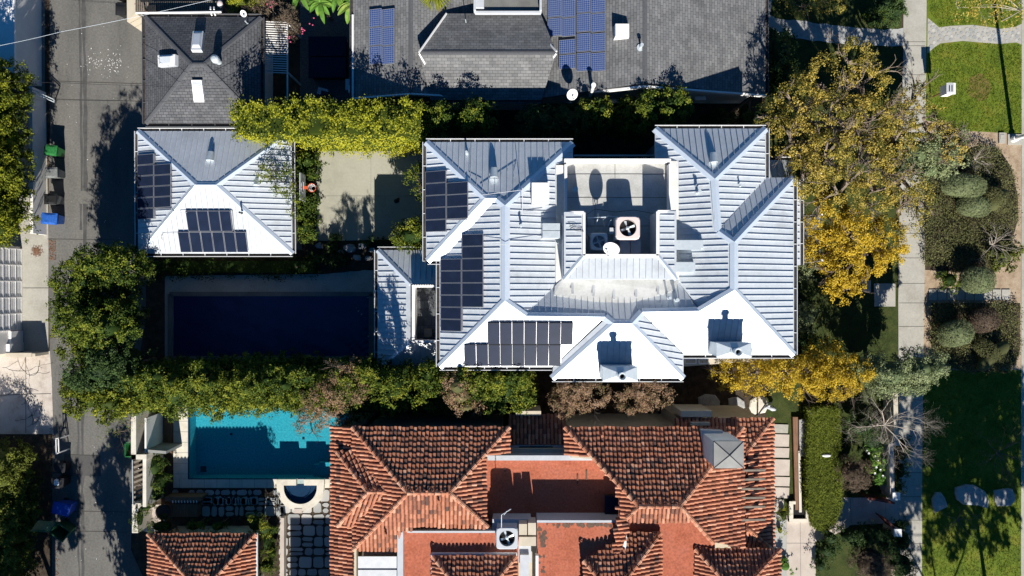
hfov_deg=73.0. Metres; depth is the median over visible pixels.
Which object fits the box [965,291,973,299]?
paving slab
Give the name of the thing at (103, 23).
power line
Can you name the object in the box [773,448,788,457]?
paving pad
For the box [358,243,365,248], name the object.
rock
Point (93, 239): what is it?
road crack
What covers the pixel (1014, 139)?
street lamp
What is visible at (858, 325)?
front yard
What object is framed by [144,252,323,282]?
hedge
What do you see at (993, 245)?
bare shrub
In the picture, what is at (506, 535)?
air conditioner
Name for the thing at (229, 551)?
guest house
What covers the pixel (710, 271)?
house
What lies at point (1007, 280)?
parkway bed
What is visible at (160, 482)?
shrub
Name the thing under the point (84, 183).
drainage channel
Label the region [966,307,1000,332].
topiary shrub
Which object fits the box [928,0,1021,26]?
grass
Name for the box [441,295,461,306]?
solar panel
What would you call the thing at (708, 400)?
stepping stone
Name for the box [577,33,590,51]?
solar panel
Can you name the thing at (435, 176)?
solar panel
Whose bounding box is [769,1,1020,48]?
path stones
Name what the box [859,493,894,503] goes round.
gate
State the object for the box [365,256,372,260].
rock
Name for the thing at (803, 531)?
entry path
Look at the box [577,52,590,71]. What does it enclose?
solar panel
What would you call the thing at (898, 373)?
pale tree
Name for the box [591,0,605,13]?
solar panel
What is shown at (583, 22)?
solar panel
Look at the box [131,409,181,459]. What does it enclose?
walled bay
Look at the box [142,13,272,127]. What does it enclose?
shingle garage
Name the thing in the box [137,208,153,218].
solar panel
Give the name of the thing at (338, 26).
side yard
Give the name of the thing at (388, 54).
solar panel
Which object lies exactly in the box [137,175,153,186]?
solar panel
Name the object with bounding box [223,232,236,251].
solar panel
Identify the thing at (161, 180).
solar panel
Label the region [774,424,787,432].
paving pad
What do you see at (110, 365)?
evergreen tree
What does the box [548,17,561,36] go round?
solar panel
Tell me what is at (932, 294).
paving slab
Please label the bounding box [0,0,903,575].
ground
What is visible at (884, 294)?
garden slab
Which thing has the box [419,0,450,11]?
palm
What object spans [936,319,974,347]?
topiary shrub
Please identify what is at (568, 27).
solar panel
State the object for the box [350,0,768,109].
shingle house
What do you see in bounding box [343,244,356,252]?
rock
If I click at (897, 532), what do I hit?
gate post
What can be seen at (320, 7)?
banana plant
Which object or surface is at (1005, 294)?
paving slab
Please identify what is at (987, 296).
paving slab
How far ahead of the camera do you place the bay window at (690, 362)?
37.30 m
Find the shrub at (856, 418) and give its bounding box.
[841,406,889,454]
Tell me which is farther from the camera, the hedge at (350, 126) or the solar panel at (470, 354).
the hedge at (350, 126)
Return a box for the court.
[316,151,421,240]
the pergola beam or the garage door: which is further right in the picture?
the pergola beam
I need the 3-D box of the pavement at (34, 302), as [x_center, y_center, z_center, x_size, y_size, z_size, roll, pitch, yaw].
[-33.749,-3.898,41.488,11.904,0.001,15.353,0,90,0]
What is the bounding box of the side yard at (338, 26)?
[300,0,359,101]
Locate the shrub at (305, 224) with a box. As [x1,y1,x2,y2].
[296,184,323,243]
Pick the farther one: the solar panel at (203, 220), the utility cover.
the utility cover
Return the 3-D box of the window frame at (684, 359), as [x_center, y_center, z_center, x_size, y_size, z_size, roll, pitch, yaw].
[9.932,3.943,37.250,1.288,0.060,0.292,0,90,0]
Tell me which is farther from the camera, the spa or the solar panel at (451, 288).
the spa
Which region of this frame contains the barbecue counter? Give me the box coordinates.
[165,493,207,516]
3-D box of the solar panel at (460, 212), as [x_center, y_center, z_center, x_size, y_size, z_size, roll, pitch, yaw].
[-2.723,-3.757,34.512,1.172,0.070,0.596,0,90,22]
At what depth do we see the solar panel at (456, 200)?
34.48 m
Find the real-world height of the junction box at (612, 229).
0.940 m
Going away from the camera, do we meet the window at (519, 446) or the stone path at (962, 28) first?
the window at (519, 446)
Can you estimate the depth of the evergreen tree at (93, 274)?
35.74 m
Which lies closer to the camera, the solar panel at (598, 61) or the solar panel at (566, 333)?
the solar panel at (566, 333)
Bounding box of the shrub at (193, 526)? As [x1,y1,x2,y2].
[186,517,207,532]
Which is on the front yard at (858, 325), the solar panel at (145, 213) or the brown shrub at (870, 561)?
the brown shrub at (870, 561)
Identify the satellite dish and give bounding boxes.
[240,10,246,16]
[567,89,577,102]
[603,242,619,256]
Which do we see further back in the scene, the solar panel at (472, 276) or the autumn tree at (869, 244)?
the autumn tree at (869, 244)
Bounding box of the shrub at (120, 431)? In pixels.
[95,411,147,450]
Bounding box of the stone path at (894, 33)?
[769,0,902,45]
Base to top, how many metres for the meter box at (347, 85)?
0.975 m
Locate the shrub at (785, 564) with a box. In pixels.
[779,556,797,574]
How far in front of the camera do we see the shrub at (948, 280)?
40.80 m
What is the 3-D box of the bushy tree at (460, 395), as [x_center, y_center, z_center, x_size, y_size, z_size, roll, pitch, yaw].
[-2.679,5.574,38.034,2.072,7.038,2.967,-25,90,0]
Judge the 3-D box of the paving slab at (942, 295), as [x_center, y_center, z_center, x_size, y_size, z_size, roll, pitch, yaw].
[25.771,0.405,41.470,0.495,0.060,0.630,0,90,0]
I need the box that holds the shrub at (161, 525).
[146,513,178,532]
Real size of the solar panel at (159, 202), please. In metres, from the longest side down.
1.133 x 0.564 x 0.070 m
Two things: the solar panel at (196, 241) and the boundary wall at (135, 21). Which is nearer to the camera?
the solar panel at (196, 241)
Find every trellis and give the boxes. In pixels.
[132,459,142,503]
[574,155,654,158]
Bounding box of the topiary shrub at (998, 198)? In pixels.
[983,186,1012,213]
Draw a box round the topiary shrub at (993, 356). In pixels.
[973,338,1012,373]
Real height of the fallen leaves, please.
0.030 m
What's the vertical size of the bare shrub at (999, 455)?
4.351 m
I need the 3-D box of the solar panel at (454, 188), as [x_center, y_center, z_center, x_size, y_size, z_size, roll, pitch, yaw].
[-2.723,-4.972,34.509,1.172,0.070,0.596,0,90,22]
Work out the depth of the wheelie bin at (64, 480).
40.54 m
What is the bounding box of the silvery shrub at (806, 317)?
[798,299,821,335]
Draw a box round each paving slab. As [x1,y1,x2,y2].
[929,290,936,299]
[938,290,945,299]
[947,290,955,299]
[956,290,964,299]
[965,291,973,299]
[974,293,982,299]
[983,290,991,299]
[992,290,1000,299]
[1001,290,1009,299]
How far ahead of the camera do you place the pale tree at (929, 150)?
37.15 m
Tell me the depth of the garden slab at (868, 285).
41.45 m
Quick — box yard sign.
[933,83,955,96]
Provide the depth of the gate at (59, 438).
40.58 m
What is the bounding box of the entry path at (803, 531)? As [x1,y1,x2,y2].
[786,515,815,575]
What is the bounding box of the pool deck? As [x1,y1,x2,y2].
[173,407,330,487]
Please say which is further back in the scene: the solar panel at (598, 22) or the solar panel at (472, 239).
the solar panel at (598, 22)
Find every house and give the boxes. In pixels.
[146,526,263,575]
[329,404,781,575]
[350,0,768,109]
[422,125,797,381]
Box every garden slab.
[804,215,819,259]
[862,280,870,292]
[874,283,894,306]
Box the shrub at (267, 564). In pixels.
[258,525,279,575]
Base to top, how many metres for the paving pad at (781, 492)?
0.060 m
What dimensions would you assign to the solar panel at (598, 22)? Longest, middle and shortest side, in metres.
0.984 x 0.762 x 0.070 m
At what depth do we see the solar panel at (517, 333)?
34.41 m
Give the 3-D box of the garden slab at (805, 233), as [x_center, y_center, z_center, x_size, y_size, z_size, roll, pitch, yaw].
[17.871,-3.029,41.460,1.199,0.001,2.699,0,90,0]
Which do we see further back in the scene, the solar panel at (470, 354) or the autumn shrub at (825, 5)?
the autumn shrub at (825, 5)
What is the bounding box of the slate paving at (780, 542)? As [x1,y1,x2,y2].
[773,513,786,575]
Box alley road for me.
[48,0,145,575]
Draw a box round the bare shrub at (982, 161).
[971,147,993,172]
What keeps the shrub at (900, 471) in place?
on the front yard at (858, 325)
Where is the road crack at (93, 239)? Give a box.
[60,81,141,531]
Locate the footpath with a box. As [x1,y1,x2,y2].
[898,0,926,575]
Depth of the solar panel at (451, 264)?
34.88 m
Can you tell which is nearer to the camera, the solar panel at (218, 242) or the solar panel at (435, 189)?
the solar panel at (435, 189)
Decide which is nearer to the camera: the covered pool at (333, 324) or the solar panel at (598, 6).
the solar panel at (598, 6)
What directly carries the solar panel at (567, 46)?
attached to the shingle house at (503, 54)
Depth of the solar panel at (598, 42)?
37.01 m
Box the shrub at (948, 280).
[936,269,961,294]
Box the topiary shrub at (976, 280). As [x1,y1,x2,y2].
[958,266,996,293]
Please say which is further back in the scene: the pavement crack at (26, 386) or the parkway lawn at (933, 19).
the parkway lawn at (933, 19)
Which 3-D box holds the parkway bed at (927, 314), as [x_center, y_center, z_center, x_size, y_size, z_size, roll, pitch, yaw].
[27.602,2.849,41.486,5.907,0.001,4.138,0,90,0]
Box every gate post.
[881,490,899,499]
[883,522,901,536]
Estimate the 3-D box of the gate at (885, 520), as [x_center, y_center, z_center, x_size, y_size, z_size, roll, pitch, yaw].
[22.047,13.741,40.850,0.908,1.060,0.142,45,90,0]
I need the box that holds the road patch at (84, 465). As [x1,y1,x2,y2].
[64,455,99,475]
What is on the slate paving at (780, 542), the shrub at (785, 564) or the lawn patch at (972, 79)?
the shrub at (785, 564)
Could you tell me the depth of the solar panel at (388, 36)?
37.55 m
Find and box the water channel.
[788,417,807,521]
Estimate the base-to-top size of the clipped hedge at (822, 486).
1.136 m
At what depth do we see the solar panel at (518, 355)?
34.88 m
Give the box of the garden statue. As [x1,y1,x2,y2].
[757,401,775,415]
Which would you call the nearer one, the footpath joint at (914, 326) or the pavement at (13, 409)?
the footpath joint at (914, 326)
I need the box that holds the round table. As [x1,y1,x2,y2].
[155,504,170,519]
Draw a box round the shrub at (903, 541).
[888,515,919,575]
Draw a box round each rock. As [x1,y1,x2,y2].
[315,242,322,248]
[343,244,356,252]
[353,255,360,259]
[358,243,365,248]
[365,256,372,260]
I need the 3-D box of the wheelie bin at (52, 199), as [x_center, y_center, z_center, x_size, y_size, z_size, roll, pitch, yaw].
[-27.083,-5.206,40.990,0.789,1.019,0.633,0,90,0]
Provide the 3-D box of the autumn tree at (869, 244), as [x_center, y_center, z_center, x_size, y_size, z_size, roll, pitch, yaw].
[17.905,-2.000,38.276,6.715,6.565,5.613,24,90,0]
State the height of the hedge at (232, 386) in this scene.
7.319 m
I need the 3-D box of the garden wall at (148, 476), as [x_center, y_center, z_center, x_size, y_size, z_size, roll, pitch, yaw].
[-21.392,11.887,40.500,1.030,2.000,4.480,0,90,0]
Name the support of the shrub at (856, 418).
on the front yard at (858, 325)
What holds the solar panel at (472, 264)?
attached to the house at (710, 271)
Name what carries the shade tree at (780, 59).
on the ground at (694, 386)
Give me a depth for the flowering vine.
38.73 m
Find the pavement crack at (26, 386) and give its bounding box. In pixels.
[2,359,52,426]
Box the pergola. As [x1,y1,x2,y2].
[265,21,300,98]
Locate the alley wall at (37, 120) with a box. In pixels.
[29,87,46,234]
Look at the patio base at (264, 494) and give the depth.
41.49 m
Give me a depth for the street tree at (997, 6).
37.88 m
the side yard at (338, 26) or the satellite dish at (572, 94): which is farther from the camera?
the side yard at (338, 26)
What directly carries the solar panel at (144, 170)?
attached to the garage at (214, 169)
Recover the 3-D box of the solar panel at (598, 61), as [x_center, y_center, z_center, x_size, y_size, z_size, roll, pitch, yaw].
[4.628,-12.094,37.043,0.762,0.070,0.984,0,90,14]
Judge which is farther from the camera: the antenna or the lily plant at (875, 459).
the lily plant at (875, 459)
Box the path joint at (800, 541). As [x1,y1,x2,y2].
[800,501,885,564]
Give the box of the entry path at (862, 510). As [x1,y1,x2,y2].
[815,498,898,541]
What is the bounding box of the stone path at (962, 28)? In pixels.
[927,19,1021,53]
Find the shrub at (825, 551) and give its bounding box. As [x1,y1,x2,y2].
[809,543,842,575]
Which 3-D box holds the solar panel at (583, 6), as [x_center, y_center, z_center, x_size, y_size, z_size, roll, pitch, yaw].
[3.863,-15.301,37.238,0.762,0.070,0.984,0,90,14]
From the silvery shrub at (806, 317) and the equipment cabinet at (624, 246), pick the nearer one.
the equipment cabinet at (624, 246)
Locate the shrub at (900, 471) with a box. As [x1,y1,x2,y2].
[894,435,913,497]
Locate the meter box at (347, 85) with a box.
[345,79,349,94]
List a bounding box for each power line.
[0,0,208,45]
[8,81,226,88]
[40,99,222,101]
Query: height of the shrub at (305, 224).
2.699 m
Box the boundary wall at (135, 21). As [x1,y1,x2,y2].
[127,0,154,31]
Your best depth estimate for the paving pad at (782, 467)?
41.44 m
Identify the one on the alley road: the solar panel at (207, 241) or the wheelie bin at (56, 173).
the wheelie bin at (56, 173)
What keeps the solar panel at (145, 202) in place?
attached to the garage at (214, 169)
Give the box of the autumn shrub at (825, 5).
[773,0,846,25]
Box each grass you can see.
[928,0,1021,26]
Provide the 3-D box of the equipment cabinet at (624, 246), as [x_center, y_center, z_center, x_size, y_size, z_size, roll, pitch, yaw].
[5.625,-2.078,34.735,0.500,0.670,0.740,0,90,0]
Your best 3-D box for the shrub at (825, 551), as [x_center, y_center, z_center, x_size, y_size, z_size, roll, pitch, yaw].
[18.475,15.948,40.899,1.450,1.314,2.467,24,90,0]
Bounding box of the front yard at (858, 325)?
[765,0,900,575]
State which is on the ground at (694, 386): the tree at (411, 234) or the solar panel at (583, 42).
the tree at (411, 234)
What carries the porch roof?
attached to the house at (710, 271)
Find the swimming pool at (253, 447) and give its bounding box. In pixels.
[188,405,349,478]
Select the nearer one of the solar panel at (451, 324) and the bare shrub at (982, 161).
the solar panel at (451, 324)
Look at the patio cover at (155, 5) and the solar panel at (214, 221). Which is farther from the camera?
the patio cover at (155, 5)
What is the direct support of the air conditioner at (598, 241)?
on the house at (710, 271)
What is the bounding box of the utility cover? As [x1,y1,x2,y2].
[998,133,1004,142]
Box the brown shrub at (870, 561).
[847,543,898,575]
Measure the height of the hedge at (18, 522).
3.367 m
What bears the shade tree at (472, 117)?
on the ground at (694, 386)
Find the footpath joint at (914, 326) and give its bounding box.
[899,107,924,496]
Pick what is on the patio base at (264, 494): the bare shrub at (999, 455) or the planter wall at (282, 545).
the planter wall at (282, 545)
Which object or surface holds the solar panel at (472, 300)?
attached to the house at (710, 271)
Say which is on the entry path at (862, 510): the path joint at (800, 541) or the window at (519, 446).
the path joint at (800, 541)
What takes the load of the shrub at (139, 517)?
on the ground at (694, 386)
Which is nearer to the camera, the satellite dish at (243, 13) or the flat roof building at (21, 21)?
the satellite dish at (243, 13)
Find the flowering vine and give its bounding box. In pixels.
[242,0,313,42]
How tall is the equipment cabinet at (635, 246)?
0.670 m
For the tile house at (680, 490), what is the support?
on the ground at (694, 386)
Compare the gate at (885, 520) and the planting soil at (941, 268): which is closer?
the gate at (885, 520)
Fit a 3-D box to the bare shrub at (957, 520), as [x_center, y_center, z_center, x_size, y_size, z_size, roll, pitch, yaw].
[25.643,13.415,39.974,3.293,3.196,2.754,0,90,0]
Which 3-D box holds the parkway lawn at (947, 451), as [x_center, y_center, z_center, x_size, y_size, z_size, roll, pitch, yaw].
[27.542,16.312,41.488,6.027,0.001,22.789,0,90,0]
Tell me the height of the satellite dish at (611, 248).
1.032 m
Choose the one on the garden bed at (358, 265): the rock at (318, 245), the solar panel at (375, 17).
the rock at (318, 245)
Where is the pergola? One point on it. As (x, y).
(290, 75)
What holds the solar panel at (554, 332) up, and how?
attached to the house at (710, 271)
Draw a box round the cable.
[567,221,589,239]
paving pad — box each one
[773,434,788,446]
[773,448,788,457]
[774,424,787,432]
[774,459,789,475]
[774,477,789,485]
[774,499,783,511]
[775,487,788,497]
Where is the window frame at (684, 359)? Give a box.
[684,359,708,363]
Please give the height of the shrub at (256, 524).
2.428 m
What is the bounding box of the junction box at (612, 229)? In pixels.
[610,226,614,233]
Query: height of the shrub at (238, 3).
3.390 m
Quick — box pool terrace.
[165,270,373,366]
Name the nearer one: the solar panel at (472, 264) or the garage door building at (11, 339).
the solar panel at (472, 264)
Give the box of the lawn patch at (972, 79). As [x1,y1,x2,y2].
[967,73,990,100]
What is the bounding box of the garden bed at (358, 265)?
[293,241,394,273]
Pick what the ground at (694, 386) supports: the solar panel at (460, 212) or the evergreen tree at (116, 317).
the evergreen tree at (116, 317)
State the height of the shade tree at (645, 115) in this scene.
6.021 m
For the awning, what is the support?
attached to the tile house at (680, 490)
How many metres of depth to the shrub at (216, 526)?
39.84 m
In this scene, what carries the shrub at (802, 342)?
on the front yard at (858, 325)
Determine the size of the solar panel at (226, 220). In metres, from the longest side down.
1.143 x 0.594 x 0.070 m
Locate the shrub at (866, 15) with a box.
[863,6,886,28]
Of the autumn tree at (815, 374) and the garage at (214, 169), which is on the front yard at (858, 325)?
the autumn tree at (815, 374)
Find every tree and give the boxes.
[44,240,156,320]
[46,286,150,350]
[53,334,142,427]
[59,335,159,395]
[253,157,308,220]
[288,354,371,438]
[389,215,421,254]
[401,159,421,200]
[421,95,501,137]
[439,371,485,417]
[547,380,611,424]
[576,92,615,134]
[612,84,694,143]
[612,379,677,415]
[695,24,801,128]
[700,332,877,414]
[752,32,973,242]
[800,187,910,305]
[841,344,950,400]
[841,386,947,471]
[875,119,971,184]
[952,0,1023,33]
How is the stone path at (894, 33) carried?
on the front yard at (858, 325)
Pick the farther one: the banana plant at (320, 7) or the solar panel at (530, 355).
the banana plant at (320, 7)
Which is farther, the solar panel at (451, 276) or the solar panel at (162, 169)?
the solar panel at (162, 169)
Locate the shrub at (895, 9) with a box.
[860,0,908,29]
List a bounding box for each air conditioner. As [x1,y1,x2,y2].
[496,523,517,548]
[589,233,607,249]
[613,216,639,240]
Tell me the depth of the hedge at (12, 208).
37.96 m
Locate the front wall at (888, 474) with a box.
[880,392,899,494]
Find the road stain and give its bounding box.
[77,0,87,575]
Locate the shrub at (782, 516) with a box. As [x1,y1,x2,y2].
[775,505,791,537]
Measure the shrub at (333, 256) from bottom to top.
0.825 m
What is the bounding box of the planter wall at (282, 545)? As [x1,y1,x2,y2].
[280,516,285,575]
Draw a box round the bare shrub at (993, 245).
[971,222,1023,263]
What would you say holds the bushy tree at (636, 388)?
on the ground at (694, 386)
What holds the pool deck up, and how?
on the ground at (694, 386)
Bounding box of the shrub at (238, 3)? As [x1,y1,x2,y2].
[225,0,264,13]
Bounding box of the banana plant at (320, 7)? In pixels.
[292,0,349,23]
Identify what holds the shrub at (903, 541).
on the front yard at (858, 325)
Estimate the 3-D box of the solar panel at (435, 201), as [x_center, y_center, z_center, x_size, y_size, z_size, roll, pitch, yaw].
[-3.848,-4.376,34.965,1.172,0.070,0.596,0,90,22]
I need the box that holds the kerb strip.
[1021,0,1023,575]
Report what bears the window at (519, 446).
in the tile house at (680, 490)
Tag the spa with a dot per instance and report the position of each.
(308, 494)
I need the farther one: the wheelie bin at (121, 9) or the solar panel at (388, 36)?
the wheelie bin at (121, 9)
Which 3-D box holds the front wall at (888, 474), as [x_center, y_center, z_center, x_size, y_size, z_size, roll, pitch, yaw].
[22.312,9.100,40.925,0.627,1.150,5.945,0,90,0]
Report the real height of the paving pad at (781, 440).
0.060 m
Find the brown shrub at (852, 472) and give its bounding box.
[835,453,873,492]
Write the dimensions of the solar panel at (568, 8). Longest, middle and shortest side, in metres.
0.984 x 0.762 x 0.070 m
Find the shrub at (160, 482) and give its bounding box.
[141,453,173,508]
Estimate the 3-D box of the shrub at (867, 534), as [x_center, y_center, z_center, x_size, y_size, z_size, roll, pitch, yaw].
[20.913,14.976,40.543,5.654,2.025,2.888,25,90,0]
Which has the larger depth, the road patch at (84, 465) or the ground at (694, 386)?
the ground at (694, 386)
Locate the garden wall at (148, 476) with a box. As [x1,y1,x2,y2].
[132,454,163,532]
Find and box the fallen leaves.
[31,240,58,574]
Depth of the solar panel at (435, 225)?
34.94 m
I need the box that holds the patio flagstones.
[172,489,330,575]
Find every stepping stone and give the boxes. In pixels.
[698,394,719,405]
[728,396,744,407]
[749,395,766,413]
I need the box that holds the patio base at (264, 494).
[170,488,330,575]
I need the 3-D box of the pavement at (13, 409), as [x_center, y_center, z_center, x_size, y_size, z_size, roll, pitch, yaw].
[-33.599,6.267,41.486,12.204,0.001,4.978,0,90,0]
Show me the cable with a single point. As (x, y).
(586, 235)
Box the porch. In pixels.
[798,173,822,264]
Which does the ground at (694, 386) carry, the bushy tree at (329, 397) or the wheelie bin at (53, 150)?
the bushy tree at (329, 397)
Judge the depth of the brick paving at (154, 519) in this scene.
41.48 m
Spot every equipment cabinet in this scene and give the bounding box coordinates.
[618,240,629,253]
[630,239,640,253]
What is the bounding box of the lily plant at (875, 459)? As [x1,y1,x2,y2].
[863,441,887,485]
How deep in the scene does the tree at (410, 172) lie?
38.36 m
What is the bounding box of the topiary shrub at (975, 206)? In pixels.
[956,195,991,217]
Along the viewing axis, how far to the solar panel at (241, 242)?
38.15 m
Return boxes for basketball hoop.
[296,172,315,201]
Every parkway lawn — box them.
[922,370,1020,575]
[926,0,1021,133]
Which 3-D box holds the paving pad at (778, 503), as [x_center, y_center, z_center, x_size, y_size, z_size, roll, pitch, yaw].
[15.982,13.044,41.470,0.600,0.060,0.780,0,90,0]
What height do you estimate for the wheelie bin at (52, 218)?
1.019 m
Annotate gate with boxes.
[55,425,69,453]
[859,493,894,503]
[875,512,895,528]
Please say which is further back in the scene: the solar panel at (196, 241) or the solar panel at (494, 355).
the solar panel at (196, 241)
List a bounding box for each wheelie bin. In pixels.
[31,518,75,541]
[41,212,64,224]
[43,194,63,205]
[44,144,64,156]
[44,167,64,179]
[50,474,70,488]
[51,498,76,516]
[53,460,70,473]
[115,2,126,18]
[125,442,130,456]
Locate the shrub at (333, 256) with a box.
[307,233,387,270]
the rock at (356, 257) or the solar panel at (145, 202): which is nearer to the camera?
the solar panel at (145, 202)
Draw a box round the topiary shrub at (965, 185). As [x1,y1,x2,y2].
[939,172,987,198]
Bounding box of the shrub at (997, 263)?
[987,237,1023,272]
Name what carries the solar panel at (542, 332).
attached to the house at (710, 271)
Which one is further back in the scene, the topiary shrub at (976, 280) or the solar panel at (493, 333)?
the topiary shrub at (976, 280)
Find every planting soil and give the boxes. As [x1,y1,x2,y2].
[925,145,1017,271]
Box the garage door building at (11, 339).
[0,245,48,356]
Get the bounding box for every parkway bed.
[924,120,1021,300]
[924,301,1020,369]
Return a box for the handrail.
[31,89,55,101]
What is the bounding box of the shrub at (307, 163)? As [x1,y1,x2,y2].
[296,145,327,184]
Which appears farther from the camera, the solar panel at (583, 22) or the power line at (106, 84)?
the solar panel at (583, 22)
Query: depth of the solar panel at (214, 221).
37.78 m
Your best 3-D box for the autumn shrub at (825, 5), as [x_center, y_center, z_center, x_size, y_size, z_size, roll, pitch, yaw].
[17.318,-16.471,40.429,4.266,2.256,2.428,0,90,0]
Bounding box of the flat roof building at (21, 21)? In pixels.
[0,0,41,85]
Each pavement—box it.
[0,96,47,350]
[0,351,52,433]
[11,0,44,93]
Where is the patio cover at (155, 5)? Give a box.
[135,0,230,13]
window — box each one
[519,446,552,447]
[683,356,793,365]
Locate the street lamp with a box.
[1007,134,1023,144]
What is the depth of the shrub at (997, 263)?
40.76 m
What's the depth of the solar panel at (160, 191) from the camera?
37.80 m
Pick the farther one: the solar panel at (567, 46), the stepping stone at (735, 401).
the stepping stone at (735, 401)
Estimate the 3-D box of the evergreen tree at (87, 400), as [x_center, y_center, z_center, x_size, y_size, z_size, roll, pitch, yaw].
[-22.673,5.247,38.216,4.369,6.684,5.800,-36,90,0]
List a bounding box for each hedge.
[0,57,41,248]
[0,436,43,575]
[93,343,538,424]
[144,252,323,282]
[226,92,434,159]
[800,403,843,534]
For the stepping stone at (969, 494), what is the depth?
41.31 m
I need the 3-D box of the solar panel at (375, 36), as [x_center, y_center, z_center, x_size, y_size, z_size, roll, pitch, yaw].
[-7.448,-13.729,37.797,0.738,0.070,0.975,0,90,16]
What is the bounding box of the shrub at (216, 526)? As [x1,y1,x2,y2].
[206,517,228,532]
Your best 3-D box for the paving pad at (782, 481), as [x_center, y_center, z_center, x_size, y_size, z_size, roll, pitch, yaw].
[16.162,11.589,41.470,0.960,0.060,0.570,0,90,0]
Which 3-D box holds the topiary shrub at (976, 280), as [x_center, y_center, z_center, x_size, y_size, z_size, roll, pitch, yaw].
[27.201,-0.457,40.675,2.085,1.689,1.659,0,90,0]
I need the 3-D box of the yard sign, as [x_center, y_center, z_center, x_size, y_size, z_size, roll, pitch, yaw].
[25.148,-11.425,40.545,0.520,1.909,0.640,0,90,0]
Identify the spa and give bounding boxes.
[277,478,324,512]
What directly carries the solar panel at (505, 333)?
attached to the house at (710, 271)
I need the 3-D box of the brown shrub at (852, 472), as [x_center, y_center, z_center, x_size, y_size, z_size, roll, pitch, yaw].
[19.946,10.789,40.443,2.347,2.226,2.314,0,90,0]
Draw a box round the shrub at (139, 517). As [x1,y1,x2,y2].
[128,497,156,532]
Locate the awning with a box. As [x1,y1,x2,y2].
[358,556,396,575]
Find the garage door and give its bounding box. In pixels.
[0,247,21,331]
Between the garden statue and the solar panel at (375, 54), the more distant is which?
the garden statue
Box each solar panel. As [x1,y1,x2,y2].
[137,154,153,164]
[137,165,153,175]
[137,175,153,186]
[137,186,153,197]
[137,197,153,208]
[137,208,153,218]
[154,164,171,174]
[154,175,171,185]
[154,185,171,196]
[154,196,171,207]
[178,232,191,251]
[185,211,198,230]
[189,232,202,251]
[197,211,210,230]
[200,232,214,251]
[208,211,221,230]
[212,232,225,251]
[219,211,232,230]
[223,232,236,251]
[235,232,248,251]
[369,8,381,27]
[369,27,381,45]
[369,45,381,64]
[382,8,394,27]
[382,27,394,45]
[382,45,394,64]
[425,170,446,183]
[425,182,446,195]
[425,195,446,207]
[425,207,446,219]
[425,219,446,231]
[441,259,461,270]
[441,271,461,282]
[441,283,461,294]
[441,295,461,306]
[441,307,461,318]
[441,319,461,330]
[447,181,467,194]
[447,194,467,206]
[447,206,467,218]
[462,234,483,245]
[462,246,483,258]
[462,258,483,270]
[462,271,483,282]
[462,283,483,294]
[462,295,483,306]
[464,344,475,365]
[476,344,487,365]
[488,322,499,344]
[488,345,499,365]
[500,322,511,344]
[501,345,511,365]
[512,322,523,344]
[513,345,523,365]
[524,322,535,344]
[525,345,536,365]
[536,322,548,344]
[537,344,548,365]
[548,0,561,17]
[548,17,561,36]
[549,322,560,344]
[549,344,560,365]
[559,39,575,54]
[559,54,575,69]
[561,322,572,344]
[562,0,575,17]
[562,17,575,36]
[577,0,590,13]
[577,13,590,32]
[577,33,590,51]
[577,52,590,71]
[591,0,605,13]
[591,13,605,32]
[591,32,605,52]
[591,52,605,71]
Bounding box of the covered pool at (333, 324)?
[168,292,373,359]
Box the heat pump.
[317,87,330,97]
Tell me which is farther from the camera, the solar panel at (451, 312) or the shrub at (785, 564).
the shrub at (785, 564)
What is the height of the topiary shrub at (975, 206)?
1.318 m
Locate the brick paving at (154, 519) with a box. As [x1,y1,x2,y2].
[143,504,164,532]
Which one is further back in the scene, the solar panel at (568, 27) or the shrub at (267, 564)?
the shrub at (267, 564)
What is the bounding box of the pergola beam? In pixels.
[135,0,222,16]
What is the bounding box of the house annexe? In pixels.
[374,247,435,368]
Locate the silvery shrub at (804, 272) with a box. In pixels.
[798,262,818,284]
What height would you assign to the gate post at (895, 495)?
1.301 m
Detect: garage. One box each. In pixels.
[134,128,301,256]
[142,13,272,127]
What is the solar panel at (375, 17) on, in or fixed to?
attached to the shingle house at (503, 54)
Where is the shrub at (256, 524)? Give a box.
[245,512,277,538]
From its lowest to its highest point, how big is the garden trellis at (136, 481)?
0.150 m
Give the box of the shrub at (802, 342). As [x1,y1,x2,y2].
[798,287,821,356]
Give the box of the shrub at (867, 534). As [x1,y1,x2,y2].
[818,519,913,575]
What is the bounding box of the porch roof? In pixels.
[770,157,791,177]
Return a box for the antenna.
[587,216,610,225]

